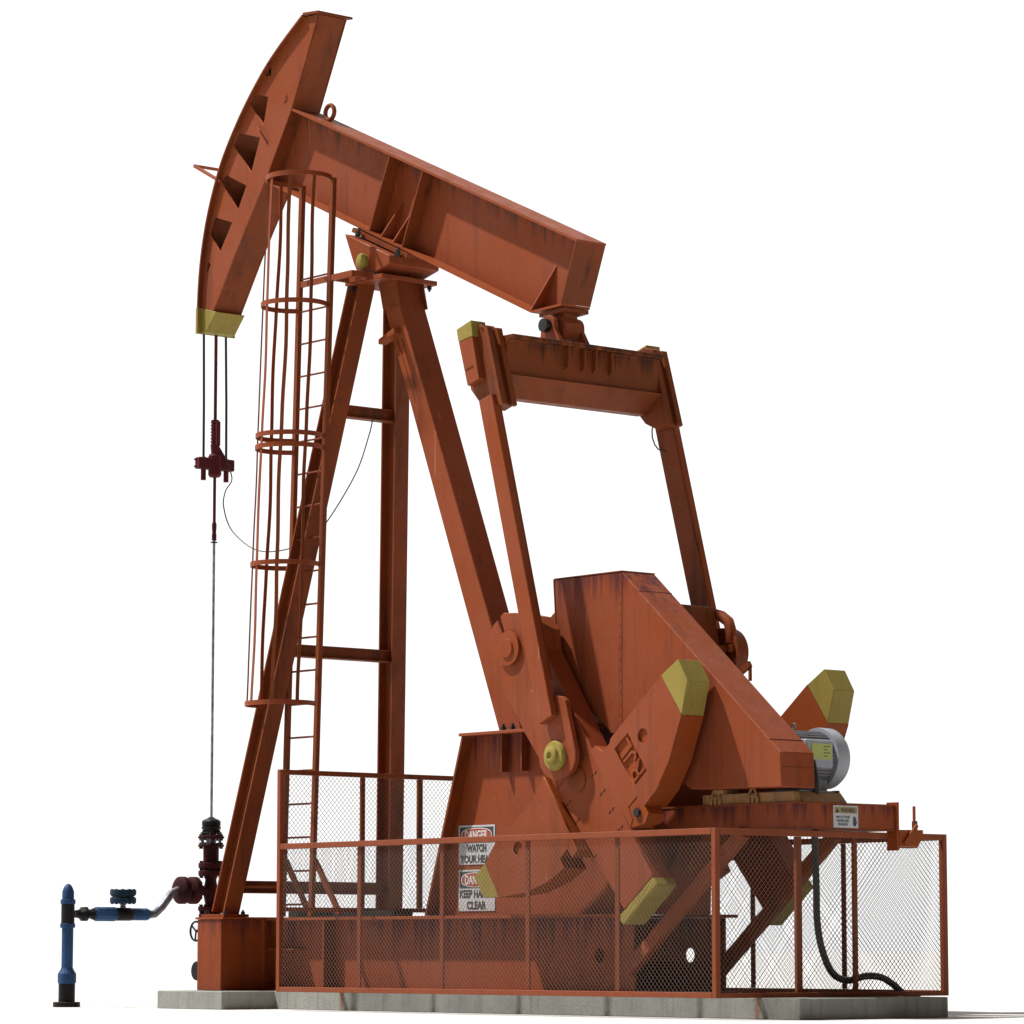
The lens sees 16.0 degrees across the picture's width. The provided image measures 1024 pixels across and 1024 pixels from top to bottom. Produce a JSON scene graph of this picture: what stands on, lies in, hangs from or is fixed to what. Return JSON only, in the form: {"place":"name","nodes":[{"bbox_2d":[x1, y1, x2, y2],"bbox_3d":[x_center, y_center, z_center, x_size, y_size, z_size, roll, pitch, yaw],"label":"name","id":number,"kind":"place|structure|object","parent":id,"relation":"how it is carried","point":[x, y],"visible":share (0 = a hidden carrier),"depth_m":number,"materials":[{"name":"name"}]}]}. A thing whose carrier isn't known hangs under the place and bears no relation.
{"place":"outdoors","nodes":[
{"label":"outdoors","id":0,"kind":"place"},
{"bbox_2d":[0,952,1023,1023],"bbox_3d":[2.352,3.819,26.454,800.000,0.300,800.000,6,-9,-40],"label":"ground","id":1,"kind":"structure","parent":0,"point":[124,988],"depth_m":41.15,"materials":[{"name":"white"}]},
{"bbox_2d":[53,884,179,1006],"bbox_3d":[-3.438,3.787,31.904,1.295,1.060,0.235,6,-9,-40],"label":"flow line","id":2,"kind":"object","parent":1,"relation":"on","point":[67,972],"visible":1,"depth_m":31.60,"materials":[{"name":"metal"}]},
{"bbox_2d":[172,817,223,979],"bbox_3d":[-2.783,3.549,32.484,0.477,1.670,0.243,6,-9,-40],"label":"wellhead","id":3,"kind":"object","parent":1,"relation":"on","point":[193,890],"visible":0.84,"depth_m":32.52,"materials":[{"name":"red paint"}]},
{"bbox_2d":[157,990,947,1019],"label":"concrete slab","id":4,"kind":"structure","parent":1,"relation":"on","point":[838,1008],"depth_m":27.51,"materials":[{"name":"grey concrete"}]},
{"bbox_2d":[193,10,922,992],"bbox_3d":[-0.260,-0.353,30.101,2.090,8.548,8.340,6,-9,-40],"label":"pump jack","id":5,"kind":"object","parent":4,"relation":"on","point":[621,700],"visible":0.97,"depth_m":29.29,"materials":[{"name":"paint"}]},
{"bbox_2d":[194,334,233,482],"bbox_3d":[-2.690,-0.974,33.104,0.420,1.400,0.118,6,-9,-40],"label":"bridle hanger","id":6,"kind":"object","parent":5,"relation":"hanging from","point":[214,463],"visible":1,"depth_m":33.03,"materials":[{"name":"red metal"}]},
{"bbox_2d":[210,335,217,816],"bbox_3d":[-2.690,0.555,32.921,0.064,4.520,0.064,6,-9,-40],"label":"polished rod","id":7,"kind":"object","parent":6,"relation":"hanging from","point":[214,528],"visible":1,"depth_m":32.89,"materials":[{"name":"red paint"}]},
{"bbox_2d":[223,420,372,551],"bbox_3d":[-1.913,-0.182,32.144,0.109,1.044,2.283,6,-9,-40],"label":"signal cable","id":8,"kind":"object","parent":5,"relation":"hanging from","point":[328,518],"visible":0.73,"depth_m":32.14,"materials":[{"name":"grey plastic"}]},
{"bbox_2d":[245,169,371,916],"bbox_3d":[-1.827,0.256,30.841,1.245,6.281,0.627,-5,-8,35],"label":"caged ladder","id":9,"kind":"object","parent":5,"relation":"on","point":[299,299],"visible":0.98,"depth_m":30.90,"materials":[{"name":"metal"}]},
{"bbox_2d":[459,824,494,864],"bbox_3d":[-0.283,2.658,29.153,0.010,0.313,0.456,6,-9,-40],"label":"danger sign","id":10,"kind":"object","parent":5,"relation":"attached to","point":[475,830],"visible":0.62,"depth_m":29.16,"materials":[{"name":"grey metal"}]},
{"bbox_2d":[459,869,494,910],"bbox_3d":[-0.283,3.017,29.110,0.010,0.329,0.456,6,-9,-40],"label":"danger sign","id":11,"kind":"object","parent":5,"relation":"attached to","point":[473,894],"visible":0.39,"depth_m":29.16,"materials":[{"name":"grey metal"}]},
{"bbox_2d":[759,723,849,792],"bbox_3d":[2.167,1.817,26.904,0.585,0.517,0.478,6,-9,-40],"label":"electric motor","id":12,"kind":"object","parent":5,"relation":"on","point":[828,748],"visible":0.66,"depth_m":26.84,"materials":[{"name":"grey metal"}]},
{"bbox_2d":[811,760,920,996],"bbox_3d":[2.608,2.716,26.878,1.138,1.739,0.118,6,-9,-40],"label":"power hose","id":13,"kind":"object","parent":12,"relation":"hanging from","point":[816,789],"visible":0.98,"depth_m":26.58,"materials":[{"name":"black rubber"}]},
{"bbox_2d":[833,805,857,827],"bbox_3d":[2.436,2.224,26.639,0.253,0.162,0.007,6,-9,-40],"label":"warning sign","id":14,"kind":"object","parent":5,"relation":"attached to","point":[845,816],"visible":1,"depth_m":26.63,"materials":[{"name":"grey metal"}]},
{"bbox_2d":[276,769,948,997],"bbox_3d":[0.667,2.862,28.599,2.375,1.808,5.255,6,-9,-40],"label":"fence","id":15,"kind":"object","parent":4,"relation":"on","point":[752,991],"visible":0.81,"depth_m":27.43,"materials":[{"name":"metal"}]}
]}

